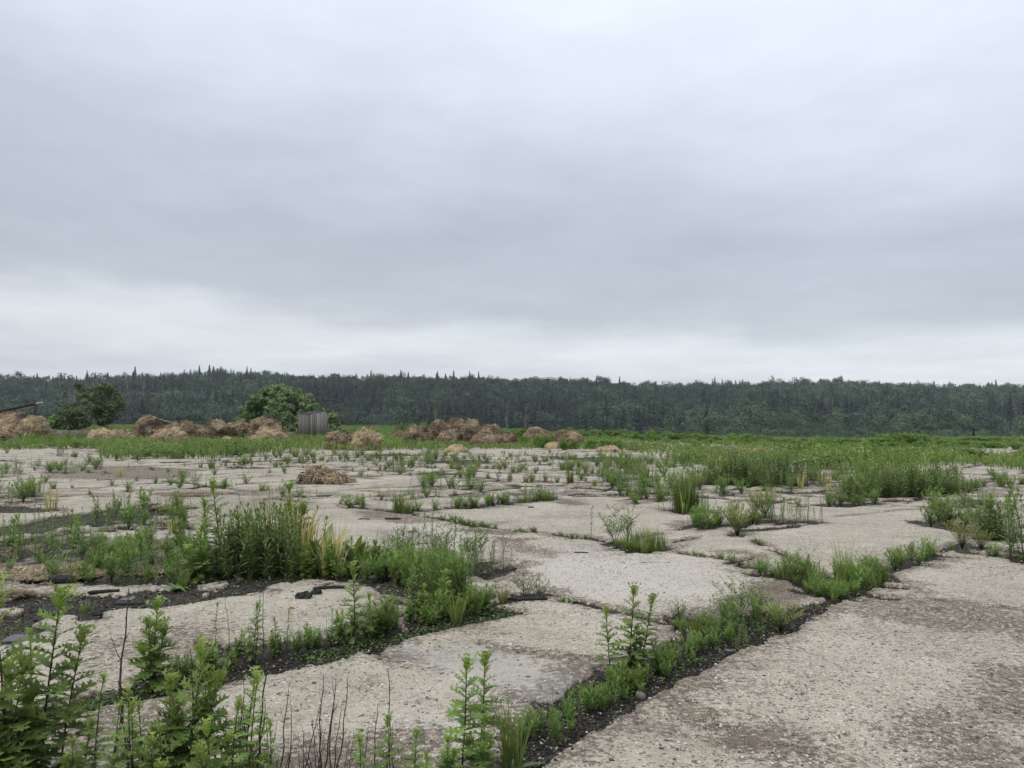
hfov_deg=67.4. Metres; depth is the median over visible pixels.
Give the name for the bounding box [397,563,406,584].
grass tuft
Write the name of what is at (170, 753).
dead stalk
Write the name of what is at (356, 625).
mayweed plant
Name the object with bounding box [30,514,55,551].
horseweed plant
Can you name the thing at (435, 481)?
mayweed plant
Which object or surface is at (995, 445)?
shrub
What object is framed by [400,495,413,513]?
grass tuft
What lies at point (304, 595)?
charred lump
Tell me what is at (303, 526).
reed tuft
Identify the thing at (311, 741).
dead stalk
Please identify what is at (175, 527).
mayweed plant
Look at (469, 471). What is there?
mayweed plant
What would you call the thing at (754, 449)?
hay heap
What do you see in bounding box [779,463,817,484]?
feathery bush
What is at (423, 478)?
mayweed plant
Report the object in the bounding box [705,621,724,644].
horseweed plant
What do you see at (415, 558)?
horseweed plant
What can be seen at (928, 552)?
mayweed plant
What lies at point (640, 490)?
horseweed plant
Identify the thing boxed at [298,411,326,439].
wooden shed
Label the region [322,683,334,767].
dead stalk
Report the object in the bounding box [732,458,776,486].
feathery bush
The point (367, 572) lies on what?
mayweed plant
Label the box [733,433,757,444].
shrub
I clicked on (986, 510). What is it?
horseweed plant
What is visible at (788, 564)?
mayweed plant
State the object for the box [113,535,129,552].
mayweed plant
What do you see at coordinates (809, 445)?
shrub
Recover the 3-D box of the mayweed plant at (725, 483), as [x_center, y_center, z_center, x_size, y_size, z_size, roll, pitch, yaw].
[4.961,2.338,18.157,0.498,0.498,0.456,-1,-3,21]
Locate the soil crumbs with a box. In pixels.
[0,566,892,767]
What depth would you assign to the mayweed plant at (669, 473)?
19.34 m
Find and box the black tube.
[313,585,345,588]
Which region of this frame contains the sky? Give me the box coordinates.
[0,0,1023,395]
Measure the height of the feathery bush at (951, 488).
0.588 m
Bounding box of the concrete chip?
[636,691,645,700]
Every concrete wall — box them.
[51,430,132,435]
[284,432,295,436]
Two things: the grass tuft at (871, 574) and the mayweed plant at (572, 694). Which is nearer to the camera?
the mayweed plant at (572, 694)
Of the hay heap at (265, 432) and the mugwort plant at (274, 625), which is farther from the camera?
the hay heap at (265, 432)
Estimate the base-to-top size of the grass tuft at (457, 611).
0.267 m
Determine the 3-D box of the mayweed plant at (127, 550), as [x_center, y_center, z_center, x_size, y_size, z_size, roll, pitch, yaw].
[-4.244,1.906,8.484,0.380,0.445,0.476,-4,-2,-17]
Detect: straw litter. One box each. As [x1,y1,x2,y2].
[0,563,121,580]
[0,587,40,597]
[94,563,179,575]
[149,503,199,508]
[152,490,226,495]
[349,475,383,477]
[375,469,414,470]
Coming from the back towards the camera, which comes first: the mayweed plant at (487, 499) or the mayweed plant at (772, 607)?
the mayweed plant at (487, 499)
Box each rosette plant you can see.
[166,582,191,591]
[510,759,542,767]
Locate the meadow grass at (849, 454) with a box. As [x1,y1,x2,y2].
[0,424,1023,470]
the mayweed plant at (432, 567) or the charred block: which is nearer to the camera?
the mayweed plant at (432, 567)
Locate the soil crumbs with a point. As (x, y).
(543, 737)
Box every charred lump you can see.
[90,611,102,616]
[295,591,312,598]
[310,588,321,594]
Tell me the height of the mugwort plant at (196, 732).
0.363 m
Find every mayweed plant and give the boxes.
[0,555,17,569]
[6,476,35,502]
[17,475,42,496]
[28,549,42,563]
[39,547,67,575]
[47,539,61,551]
[70,539,88,554]
[73,561,97,580]
[75,560,92,579]
[79,565,101,582]
[84,546,108,568]
[86,528,99,541]
[90,531,104,547]
[90,554,102,568]
[91,507,99,520]
[97,540,110,557]
[101,546,138,583]
[106,541,116,554]
[111,495,121,516]
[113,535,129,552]
[113,537,145,576]
[116,533,129,543]
[118,546,135,571]
[119,536,136,557]
[122,503,135,529]
[126,505,135,521]
[131,526,145,547]
[131,526,149,559]
[135,485,156,510]
[136,540,161,565]
[139,522,158,550]
[141,510,149,523]
[142,565,153,583]
[146,566,159,580]
[159,534,176,564]
[161,556,188,582]
[162,554,174,566]
[167,504,178,521]
[167,545,182,560]
[168,490,185,517]
[168,515,186,546]
[169,648,198,677]
[171,655,184,671]
[174,505,187,521]
[176,503,192,523]
[176,530,192,556]
[178,548,214,573]
[183,652,204,678]
[189,541,201,561]
[219,561,232,578]
[282,626,306,654]
[289,548,317,572]
[290,540,319,561]
[292,625,317,650]
[304,625,329,647]
[329,557,349,579]
[334,493,364,507]
[342,557,357,574]
[346,607,366,636]
[353,550,378,571]
[356,601,376,623]
[359,621,377,636]
[360,558,371,580]
[360,620,369,638]
[365,546,388,578]
[370,555,383,580]
[372,589,405,633]
[379,541,403,559]
[380,558,387,579]
[381,554,393,579]
[381,592,402,630]
[383,558,404,583]
[387,552,402,581]
[392,541,424,598]
[394,558,413,576]
[415,604,441,625]
[417,470,434,488]
[417,553,445,588]
[420,547,456,595]
[423,599,448,619]
[424,469,439,486]
[426,552,448,596]
[428,563,454,600]
[428,590,450,612]
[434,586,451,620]
[449,543,481,598]
[450,589,469,607]
[452,569,468,598]
[459,463,475,477]
[459,604,472,617]
[461,582,485,617]
[472,581,498,608]
[482,492,494,505]
[516,710,538,740]
[518,700,542,730]
[523,706,546,734]
[533,485,545,500]
[537,705,561,728]
[549,714,564,744]
[559,691,582,716]
[564,706,577,724]
[566,686,576,701]
[575,686,598,713]
[577,678,600,709]
[578,680,593,703]
[592,676,616,705]
[597,683,616,707]
[598,692,608,711]
[603,469,623,488]
[604,665,615,684]
[606,465,626,483]
[609,677,627,694]
[611,668,631,694]
[612,658,640,682]
[613,682,628,700]
[614,482,626,494]
[619,533,634,550]
[620,454,635,471]
[626,660,653,686]
[627,670,640,693]
[631,482,647,499]
[631,676,644,690]
[632,665,642,682]
[633,473,648,489]
[636,681,645,692]
[638,638,670,671]
[647,478,666,496]
[651,472,661,484]
[652,638,683,670]
[653,483,668,501]
[655,458,673,476]
[658,653,675,678]
[660,466,679,487]
[663,472,681,492]
[665,640,678,661]
[666,598,687,621]
[676,629,702,651]
[679,617,688,635]
[682,461,706,482]
[682,501,711,519]
[685,507,702,527]
[687,628,705,653]
[689,513,697,527]
[690,504,714,529]
[695,607,715,623]
[696,616,708,632]
[698,612,711,629]
[698,635,706,652]
[702,508,719,528]
[703,630,717,648]
[704,627,720,648]
[707,506,723,524]
[708,609,724,627]
[711,473,731,489]
[717,498,746,525]
[717,598,739,625]
[717,619,734,640]
[719,600,746,622]
[723,622,734,644]
[732,477,750,493]
[740,504,761,523]
[742,508,757,524]
[747,594,762,625]
[748,553,771,576]
[749,509,764,524]
[762,599,779,619]
[773,551,796,572]
[779,548,814,576]
[795,556,819,579]
[807,572,822,585]
[809,578,825,596]
[811,566,827,581]
[811,573,830,589]
[820,578,840,598]
[824,485,839,503]
[828,550,852,574]
[830,461,848,474]
[830,581,856,598]
[832,468,866,500]
[840,471,881,500]
[845,563,870,588]
[845,574,862,593]
[846,559,871,578]
[853,554,880,577]
[856,548,880,573]
[859,553,888,571]
[863,484,883,504]
[884,545,909,570]
[885,546,904,565]
[889,546,911,566]
[902,539,921,560]
[907,544,928,565]
[916,538,936,561]
[919,501,941,526]
[921,486,944,502]
[921,535,939,553]
[924,499,952,520]
[930,490,954,520]
[936,493,958,519]
[954,488,973,504]
[957,509,973,521]
[959,510,973,526]
[965,475,978,489]
[979,491,996,509]
[986,542,1003,556]
[1001,476,1016,486]
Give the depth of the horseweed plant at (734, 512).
12.30 m
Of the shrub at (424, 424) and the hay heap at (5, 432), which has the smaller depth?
the hay heap at (5, 432)
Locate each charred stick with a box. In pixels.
[87,589,119,593]
[112,602,144,604]
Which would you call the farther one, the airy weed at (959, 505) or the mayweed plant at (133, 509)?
the airy weed at (959, 505)
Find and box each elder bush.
[233,383,324,431]
[327,411,341,433]
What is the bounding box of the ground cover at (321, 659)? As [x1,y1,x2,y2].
[0,520,1023,718]
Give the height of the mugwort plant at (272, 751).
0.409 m
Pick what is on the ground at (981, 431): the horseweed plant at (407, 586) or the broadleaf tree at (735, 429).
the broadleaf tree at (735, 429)
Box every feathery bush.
[195,501,302,581]
[205,498,328,582]
[218,508,306,583]
[697,467,714,484]
[705,446,757,485]
[711,472,727,484]
[721,449,771,475]
[725,463,756,483]
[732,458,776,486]
[748,463,790,487]
[751,458,794,484]
[757,451,823,485]
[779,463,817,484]
[853,465,898,497]
[854,466,906,497]
[867,473,912,497]
[869,468,911,496]
[870,466,940,496]
[874,457,947,495]
[880,461,945,496]
[917,471,959,494]
[918,472,951,493]
[934,461,970,492]
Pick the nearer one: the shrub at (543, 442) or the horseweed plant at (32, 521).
the horseweed plant at (32, 521)
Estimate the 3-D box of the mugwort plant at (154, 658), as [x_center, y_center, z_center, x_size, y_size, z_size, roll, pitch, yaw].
[-2.281,1.675,4.916,0.334,0.622,0.336,2,-2,-39]
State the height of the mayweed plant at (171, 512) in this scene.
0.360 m
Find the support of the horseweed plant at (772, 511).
on the pavement
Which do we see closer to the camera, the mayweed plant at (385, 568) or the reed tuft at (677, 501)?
the mayweed plant at (385, 568)
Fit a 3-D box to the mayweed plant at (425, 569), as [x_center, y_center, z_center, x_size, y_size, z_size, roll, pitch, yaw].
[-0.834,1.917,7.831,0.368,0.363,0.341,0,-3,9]
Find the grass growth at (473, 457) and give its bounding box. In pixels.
[75,450,984,568]
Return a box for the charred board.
[385,517,400,519]
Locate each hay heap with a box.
[0,411,30,429]
[0,426,20,443]
[15,415,51,440]
[86,428,115,440]
[111,429,137,440]
[132,414,166,437]
[149,426,189,442]
[166,420,201,438]
[200,419,226,438]
[226,419,250,438]
[247,416,283,435]
[250,425,287,444]
[296,463,337,483]
[323,430,353,449]
[323,472,357,484]
[349,426,382,450]
[390,428,407,437]
[402,424,434,444]
[429,419,447,438]
[436,429,462,443]
[444,444,467,451]
[445,417,464,430]
[458,424,471,433]
[461,429,477,442]
[465,418,479,431]
[470,430,507,446]
[477,424,502,435]
[500,430,519,443]
[523,426,550,439]
[544,442,559,448]
[551,429,568,441]
[557,430,583,442]
[595,445,620,451]
[713,446,744,454]
[744,447,766,452]
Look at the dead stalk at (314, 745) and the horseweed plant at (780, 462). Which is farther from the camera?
the horseweed plant at (780, 462)
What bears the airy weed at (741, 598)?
on the pavement
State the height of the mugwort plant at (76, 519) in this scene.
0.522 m
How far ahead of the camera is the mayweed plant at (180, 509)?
12.16 m
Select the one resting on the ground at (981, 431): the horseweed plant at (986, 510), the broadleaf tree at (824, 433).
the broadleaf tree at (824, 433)
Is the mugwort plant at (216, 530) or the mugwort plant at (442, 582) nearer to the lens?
the mugwort plant at (442, 582)
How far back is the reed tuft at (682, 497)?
14.22 m
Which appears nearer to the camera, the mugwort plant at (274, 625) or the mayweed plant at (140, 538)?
the mugwort plant at (274, 625)
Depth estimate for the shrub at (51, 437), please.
52.82 m
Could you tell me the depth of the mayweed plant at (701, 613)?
6.31 m
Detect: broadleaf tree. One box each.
[382,420,398,425]
[555,423,565,430]
[625,425,632,432]
[725,424,745,435]
[748,426,759,435]
[792,427,809,436]
[806,429,816,436]
[817,431,828,437]
[829,432,841,437]
[848,425,862,437]
[883,423,897,436]
[912,428,922,433]
[943,427,958,436]
[996,422,1017,435]
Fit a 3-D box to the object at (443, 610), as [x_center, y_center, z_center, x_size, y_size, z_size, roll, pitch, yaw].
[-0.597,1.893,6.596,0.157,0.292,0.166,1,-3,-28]
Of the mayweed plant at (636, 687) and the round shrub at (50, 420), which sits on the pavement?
the mayweed plant at (636, 687)
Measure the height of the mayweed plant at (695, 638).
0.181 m
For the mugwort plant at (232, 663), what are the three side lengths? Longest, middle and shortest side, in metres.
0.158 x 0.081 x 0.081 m
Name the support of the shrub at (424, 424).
on the ground at (981, 431)
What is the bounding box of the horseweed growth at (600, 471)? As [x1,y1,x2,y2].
[0,443,1019,690]
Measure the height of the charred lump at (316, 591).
0.069 m
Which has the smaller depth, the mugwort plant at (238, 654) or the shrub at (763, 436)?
the mugwort plant at (238, 654)
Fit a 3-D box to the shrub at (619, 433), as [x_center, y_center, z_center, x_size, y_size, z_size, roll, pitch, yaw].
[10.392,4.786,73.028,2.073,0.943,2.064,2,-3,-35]
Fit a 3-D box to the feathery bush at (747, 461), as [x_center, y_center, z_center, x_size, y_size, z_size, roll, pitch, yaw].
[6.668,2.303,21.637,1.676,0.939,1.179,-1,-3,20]
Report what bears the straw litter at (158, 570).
on the pavement
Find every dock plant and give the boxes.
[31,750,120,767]
[298,523,350,562]
[341,535,378,570]
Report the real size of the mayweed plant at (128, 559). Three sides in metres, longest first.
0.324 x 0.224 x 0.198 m
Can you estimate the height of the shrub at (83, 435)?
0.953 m
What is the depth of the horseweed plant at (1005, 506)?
9.63 m
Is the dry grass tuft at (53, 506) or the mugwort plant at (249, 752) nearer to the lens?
the mugwort plant at (249, 752)
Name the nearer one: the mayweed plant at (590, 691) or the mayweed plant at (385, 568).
the mayweed plant at (590, 691)
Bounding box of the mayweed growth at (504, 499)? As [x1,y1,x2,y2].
[0,447,1023,733]
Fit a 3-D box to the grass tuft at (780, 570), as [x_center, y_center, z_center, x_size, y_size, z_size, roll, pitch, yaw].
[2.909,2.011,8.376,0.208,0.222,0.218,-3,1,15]
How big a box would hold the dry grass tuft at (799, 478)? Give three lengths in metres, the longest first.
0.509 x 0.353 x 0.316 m
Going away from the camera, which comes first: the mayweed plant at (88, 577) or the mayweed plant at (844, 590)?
the mayweed plant at (844, 590)
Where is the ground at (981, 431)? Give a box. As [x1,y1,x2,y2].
[11,385,1019,440]
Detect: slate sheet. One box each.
[1,634,32,642]
[119,597,136,600]
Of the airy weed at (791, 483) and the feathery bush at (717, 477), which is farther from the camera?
the feathery bush at (717, 477)
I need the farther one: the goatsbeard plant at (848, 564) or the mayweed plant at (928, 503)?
the mayweed plant at (928, 503)
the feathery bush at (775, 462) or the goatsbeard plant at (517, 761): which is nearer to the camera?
the goatsbeard plant at (517, 761)
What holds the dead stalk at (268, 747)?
on the pavement
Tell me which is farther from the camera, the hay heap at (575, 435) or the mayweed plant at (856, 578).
the hay heap at (575, 435)
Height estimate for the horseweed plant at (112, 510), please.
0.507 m
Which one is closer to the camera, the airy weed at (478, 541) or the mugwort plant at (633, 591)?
the mugwort plant at (633, 591)
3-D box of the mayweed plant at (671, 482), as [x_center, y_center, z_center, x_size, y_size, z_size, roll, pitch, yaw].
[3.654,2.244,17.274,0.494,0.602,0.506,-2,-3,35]
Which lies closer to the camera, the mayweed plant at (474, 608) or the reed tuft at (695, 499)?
the mayweed plant at (474, 608)
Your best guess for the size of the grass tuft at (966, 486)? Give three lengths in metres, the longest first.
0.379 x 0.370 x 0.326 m
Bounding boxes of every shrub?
[24,432,36,441]
[42,433,61,442]
[47,415,59,429]
[50,407,92,429]
[58,432,72,442]
[76,433,87,440]
[394,422,405,429]
[403,423,414,428]
[418,422,429,430]
[515,428,525,436]
[520,435,529,446]
[533,435,545,447]
[538,435,556,445]
[557,438,568,450]
[568,440,578,448]
[577,429,587,435]
[582,439,597,448]
[587,429,607,437]
[597,439,610,446]
[604,430,613,436]
[609,430,627,436]
[611,439,623,448]
[622,431,634,438]
[631,431,644,440]
[643,429,660,441]
[659,431,677,439]
[667,432,692,441]
[688,433,703,437]
[695,434,713,443]
[707,435,731,442]
[722,433,742,439]
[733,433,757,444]
[755,434,772,439]
[780,437,796,444]
[797,438,813,443]
[800,441,822,448]
[810,435,829,444]
[823,436,835,442]
[830,438,854,444]
[847,439,861,443]
[864,434,891,442]
[865,437,879,445]
[878,441,896,447]
[889,432,903,442]
[897,432,923,445]
[909,440,928,448]
[912,433,931,443]
[931,437,947,444]
[945,437,954,444]
[949,440,972,448]
[951,436,979,440]
[972,436,991,441]
[974,441,989,447]
[985,442,1008,448]
[986,436,1001,441]
[1009,442,1021,448]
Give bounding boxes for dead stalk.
[108,589,130,764]
[118,682,148,767]
[165,718,186,767]
[185,666,196,755]
[189,649,194,751]
[237,681,244,753]
[241,706,248,766]
[251,604,260,662]
[252,696,265,767]
[258,634,273,767]
[262,589,266,651]
[263,715,283,767]
[279,682,289,767]
[286,738,304,767]
[288,700,291,767]
[297,719,321,767]
[299,724,304,767]
[300,706,319,767]
[310,725,332,767]
[316,682,338,767]
[317,674,324,767]
[317,728,325,767]
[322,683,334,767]
[334,703,342,767]
[336,678,347,767]
[342,732,356,767]
[372,703,378,764]
[386,668,390,767]
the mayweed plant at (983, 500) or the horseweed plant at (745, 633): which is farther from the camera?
the mayweed plant at (983, 500)
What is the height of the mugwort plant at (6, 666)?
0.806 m
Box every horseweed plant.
[0,524,27,560]
[1,513,23,553]
[12,504,49,541]
[23,504,46,530]
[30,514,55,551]
[31,527,58,555]
[34,477,52,502]
[43,562,51,581]
[52,532,63,559]
[52,544,76,584]
[59,507,69,533]
[60,505,85,532]
[85,534,98,559]
[93,538,123,570]
[94,526,104,549]
[102,493,129,522]
[104,501,123,529]
[111,508,125,526]
[112,558,120,585]
[119,548,145,586]
[122,542,148,576]
[127,545,134,583]
[131,562,148,584]
[132,537,152,564]
[133,551,148,584]
[135,499,147,524]
[140,544,163,574]
[151,537,156,566]
[153,552,180,585]
[155,496,169,522]
[169,559,177,584]
[174,546,202,583]
[217,544,228,577]
[255,543,280,573]
[359,555,373,580]
[363,541,384,559]
[366,562,377,584]
[392,570,416,606]
[393,454,405,472]
[404,565,418,609]
[405,557,420,607]
[408,559,438,603]
[413,550,441,606]
[418,550,457,604]
[419,512,426,552]
[424,548,444,607]
[428,471,442,487]
[429,513,436,540]
[431,559,440,595]
[437,549,453,603]
[450,516,458,553]
[452,536,479,572]
[452,549,498,599]
[475,544,495,575]
[478,529,486,565]
[480,542,484,572]
[500,535,512,570]
[589,506,593,537]
[596,461,608,479]
[598,461,615,481]
[615,472,632,486]
[616,464,631,486]
[630,481,642,499]
[632,461,656,485]
[647,468,664,487]
[655,480,690,512]
[695,490,716,512]
[695,594,716,618]
[697,459,724,483]
[704,452,730,475]
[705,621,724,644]
[718,448,756,485]
[726,604,735,632]
[730,501,738,526]
[736,623,749,651]
[738,618,749,645]
[739,470,755,486]
[746,447,785,486]
[758,494,775,519]
[759,452,788,484]
[766,499,776,523]
[766,500,784,524]
[767,472,783,490]
[767,501,784,523]
[778,492,793,525]
[778,499,798,522]
[789,500,803,523]
[798,497,822,519]
[805,506,815,524]
[840,472,864,503]
[854,469,885,498]
[872,557,879,587]
[891,464,926,496]
[909,459,950,491]
[965,492,1007,540]
[968,507,1017,539]
[973,489,1023,541]
[977,499,1023,539]
[979,503,1011,541]
[997,484,1023,561]
[1001,505,1022,559]
[1002,487,1023,555]
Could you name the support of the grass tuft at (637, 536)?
on the pavement
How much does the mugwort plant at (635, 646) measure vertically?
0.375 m
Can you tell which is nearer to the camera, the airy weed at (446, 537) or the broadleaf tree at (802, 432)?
the airy weed at (446, 537)
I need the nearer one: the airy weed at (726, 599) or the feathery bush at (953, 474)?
the airy weed at (726, 599)
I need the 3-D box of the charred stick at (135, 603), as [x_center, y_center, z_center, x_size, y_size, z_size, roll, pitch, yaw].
[-3.537,2.023,7.076,0.286,0.021,0.037,0,-3,-6]
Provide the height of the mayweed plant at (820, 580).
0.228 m
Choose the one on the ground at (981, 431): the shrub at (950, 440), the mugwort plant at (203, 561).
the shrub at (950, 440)
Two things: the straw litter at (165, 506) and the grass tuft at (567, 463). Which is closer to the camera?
the straw litter at (165, 506)
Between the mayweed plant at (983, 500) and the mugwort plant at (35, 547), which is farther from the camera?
the mayweed plant at (983, 500)
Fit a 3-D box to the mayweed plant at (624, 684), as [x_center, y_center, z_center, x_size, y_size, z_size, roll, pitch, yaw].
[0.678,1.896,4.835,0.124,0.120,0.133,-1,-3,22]
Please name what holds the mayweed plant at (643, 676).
on the pavement
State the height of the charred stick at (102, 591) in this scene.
0.032 m
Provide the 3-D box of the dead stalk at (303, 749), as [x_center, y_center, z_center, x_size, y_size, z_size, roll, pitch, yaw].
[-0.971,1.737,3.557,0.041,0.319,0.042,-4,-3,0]
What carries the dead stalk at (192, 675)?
on the pavement
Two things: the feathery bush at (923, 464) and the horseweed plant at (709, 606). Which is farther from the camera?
the feathery bush at (923, 464)
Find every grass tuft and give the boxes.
[41,483,61,511]
[49,479,57,488]
[80,598,90,614]
[113,465,122,476]
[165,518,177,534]
[174,570,194,586]
[204,458,217,468]
[247,570,254,578]
[258,481,266,490]
[276,494,321,573]
[306,532,336,574]
[316,515,352,577]
[351,490,361,504]
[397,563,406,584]
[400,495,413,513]
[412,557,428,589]
[443,596,466,623]
[449,459,456,468]
[494,583,511,604]
[522,474,529,482]
[523,492,530,502]
[559,458,565,469]
[563,457,573,470]
[622,541,631,551]
[623,482,631,496]
[628,524,648,549]
[632,541,639,552]
[638,463,651,477]
[638,521,658,550]
[638,538,648,553]
[639,535,650,551]
[641,526,663,551]
[656,531,667,550]
[687,617,697,629]
[688,614,700,630]
[771,560,785,579]
[781,565,790,579]
[787,566,794,578]
[795,472,805,488]
[796,469,804,486]
[801,574,812,587]
[803,564,821,584]
[816,468,825,482]
[827,569,838,588]
[828,468,838,480]
[829,584,838,600]
[831,556,848,578]
[862,566,878,585]
[862,570,875,586]
[864,559,886,582]
[871,575,881,587]
[875,557,892,581]
[960,479,972,492]
[995,472,1006,486]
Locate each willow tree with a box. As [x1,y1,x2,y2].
[83,390,101,428]
[86,383,125,429]
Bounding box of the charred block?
[48,574,74,583]
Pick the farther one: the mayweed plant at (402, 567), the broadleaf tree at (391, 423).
the broadleaf tree at (391, 423)
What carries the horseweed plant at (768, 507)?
on the pavement
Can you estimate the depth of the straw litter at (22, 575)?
8.43 m
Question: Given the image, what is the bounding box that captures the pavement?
[0,441,1023,767]
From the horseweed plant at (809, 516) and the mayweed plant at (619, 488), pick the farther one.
the mayweed plant at (619, 488)
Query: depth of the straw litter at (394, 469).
25.72 m
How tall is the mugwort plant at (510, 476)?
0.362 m
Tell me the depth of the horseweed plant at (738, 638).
5.75 m
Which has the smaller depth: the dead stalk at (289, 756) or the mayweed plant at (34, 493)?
the dead stalk at (289, 756)
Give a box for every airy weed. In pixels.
[186,470,202,488]
[387,520,421,546]
[392,533,415,551]
[394,527,419,552]
[421,533,453,550]
[422,523,442,549]
[428,533,453,551]
[433,520,459,551]
[457,524,491,566]
[460,522,491,564]
[508,568,546,596]
[533,575,551,596]
[596,507,627,545]
[600,500,639,540]
[711,569,763,621]
[714,595,733,625]
[715,589,741,620]
[725,611,742,637]
[740,577,777,614]
[752,620,765,638]
[756,475,766,489]
[787,477,796,490]
[935,503,953,523]
[945,496,967,517]
[952,493,969,516]
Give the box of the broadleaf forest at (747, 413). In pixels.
[0,368,1023,437]
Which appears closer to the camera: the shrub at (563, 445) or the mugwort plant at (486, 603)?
the mugwort plant at (486, 603)
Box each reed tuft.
[235,474,302,566]
[251,494,307,568]
[276,498,333,542]
[391,490,406,513]
[410,543,430,567]
[419,543,442,554]
[564,466,573,483]
[671,464,688,512]
[676,475,693,513]
[681,466,697,512]
[692,487,699,510]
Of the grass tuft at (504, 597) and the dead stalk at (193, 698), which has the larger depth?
the grass tuft at (504, 597)
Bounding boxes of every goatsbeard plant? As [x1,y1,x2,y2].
[490,690,527,767]
[502,693,538,766]
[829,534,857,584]
[841,544,859,587]
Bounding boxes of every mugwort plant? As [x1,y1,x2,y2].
[0,573,58,767]
[0,580,95,767]
[0,645,51,767]
[0,651,22,740]
[3,518,20,558]
[8,484,16,503]
[9,688,52,767]
[11,514,25,540]
[16,531,25,556]
[20,626,45,706]
[25,620,103,767]
[30,536,40,555]
[45,514,59,548]
[57,735,90,767]
[66,509,74,531]
[66,521,81,556]
[72,514,88,553]
[73,513,84,540]
[73,716,102,767]
[81,670,113,767]
[90,494,102,523]
[99,697,126,767]
[104,754,118,767]
[105,511,111,531]
[109,695,149,767]
[110,728,123,766]
[113,683,145,767]
[126,595,181,692]
[130,699,152,763]
[132,731,168,767]
[135,486,142,511]
[137,491,146,515]
[139,670,193,767]
[147,722,163,761]
[151,720,173,767]
[157,634,231,767]
[170,536,177,566]
[175,687,190,734]
[179,521,213,583]
[185,715,240,767]
[188,531,207,577]
[188,700,211,761]
[190,496,215,552]
[191,664,237,763]
[193,727,203,759]
[202,476,236,567]
[202,649,213,668]
[203,640,221,673]
[207,527,223,574]
[210,601,221,649]
[221,695,247,767]
[223,665,270,767]
[224,511,255,574]
[226,648,236,670]
[231,670,268,766]
[232,629,246,659]
[232,694,249,749]
[232,703,248,754]
[241,599,266,662]
[243,635,253,656]
[244,738,270,767]
[262,718,282,767]
[266,629,279,656]
[269,616,281,652]
[275,634,282,652]
[277,479,316,541]
[282,609,292,649]
[297,543,315,579]
[301,622,314,648]
[317,628,323,644]
[320,538,340,577]
[324,629,333,645]
[329,608,334,637]
[333,609,343,632]
[333,609,347,643]
[337,560,371,645]
[351,731,373,767]
[359,493,365,508]
[359,592,377,642]
[361,539,382,575]
[369,539,382,573]
[369,600,384,635]
[372,710,405,767]
[380,538,385,553]
[380,547,391,579]
[401,727,424,767]
[403,595,415,622]
[414,583,430,622]
[414,593,427,620]
[418,600,430,624]
[421,750,434,767]
[433,569,454,616]
[435,734,463,767]
[440,652,491,767]
[454,593,464,617]
[460,648,506,763]
[461,712,499,767]
[464,577,477,608]
[478,583,493,614]
[508,470,512,481]
[533,712,538,739]
[546,712,550,738]
[594,604,624,678]
[612,582,650,674]
[623,623,647,677]
[626,672,634,694]
[630,592,660,675]
[683,640,690,657]
[688,646,697,665]
[942,498,955,524]
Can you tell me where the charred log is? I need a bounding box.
[507,596,546,600]
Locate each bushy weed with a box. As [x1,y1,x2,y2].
[464,460,481,477]
[579,459,591,474]
[693,472,705,489]
[720,503,754,536]
[742,491,765,512]
[746,484,780,516]
[757,597,807,631]
[941,516,983,548]
[967,528,994,549]
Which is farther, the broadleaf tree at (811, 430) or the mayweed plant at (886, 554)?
the broadleaf tree at (811, 430)
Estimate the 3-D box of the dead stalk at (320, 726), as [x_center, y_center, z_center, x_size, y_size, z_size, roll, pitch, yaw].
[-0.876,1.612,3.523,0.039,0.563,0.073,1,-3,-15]
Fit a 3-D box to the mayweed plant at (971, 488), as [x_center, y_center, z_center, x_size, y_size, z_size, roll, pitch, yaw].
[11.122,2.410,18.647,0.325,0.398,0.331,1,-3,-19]
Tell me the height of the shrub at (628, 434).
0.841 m
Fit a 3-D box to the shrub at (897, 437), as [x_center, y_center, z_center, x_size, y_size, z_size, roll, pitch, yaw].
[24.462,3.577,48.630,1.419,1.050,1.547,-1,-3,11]
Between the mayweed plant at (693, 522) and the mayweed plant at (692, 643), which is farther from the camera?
the mayweed plant at (693, 522)
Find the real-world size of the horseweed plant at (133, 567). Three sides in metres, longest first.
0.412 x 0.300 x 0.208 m
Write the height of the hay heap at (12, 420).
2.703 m
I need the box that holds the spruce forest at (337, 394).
[0,364,1023,434]
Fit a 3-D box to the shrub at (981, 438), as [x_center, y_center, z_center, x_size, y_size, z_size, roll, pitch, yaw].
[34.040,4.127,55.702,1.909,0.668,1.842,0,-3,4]
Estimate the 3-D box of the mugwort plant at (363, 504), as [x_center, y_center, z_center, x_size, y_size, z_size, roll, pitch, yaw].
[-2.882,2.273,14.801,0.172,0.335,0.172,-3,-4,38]
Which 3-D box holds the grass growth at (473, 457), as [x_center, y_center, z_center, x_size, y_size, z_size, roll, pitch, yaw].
[-0.966,2.751,24.279,51.454,0.244,31.008,0,-3,0]
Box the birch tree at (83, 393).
[61,381,93,429]
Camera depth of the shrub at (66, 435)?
52.63 m
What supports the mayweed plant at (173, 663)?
on the pavement
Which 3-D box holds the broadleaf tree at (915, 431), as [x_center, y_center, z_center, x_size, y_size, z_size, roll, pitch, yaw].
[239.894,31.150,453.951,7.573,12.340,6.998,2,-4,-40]
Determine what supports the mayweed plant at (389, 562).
on the pavement
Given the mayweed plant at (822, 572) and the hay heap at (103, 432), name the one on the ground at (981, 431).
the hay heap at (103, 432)
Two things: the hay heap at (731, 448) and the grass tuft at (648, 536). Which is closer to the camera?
the grass tuft at (648, 536)
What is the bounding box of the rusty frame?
[0,402,42,415]
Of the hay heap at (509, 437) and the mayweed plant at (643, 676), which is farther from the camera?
the hay heap at (509, 437)
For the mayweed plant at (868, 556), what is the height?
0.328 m

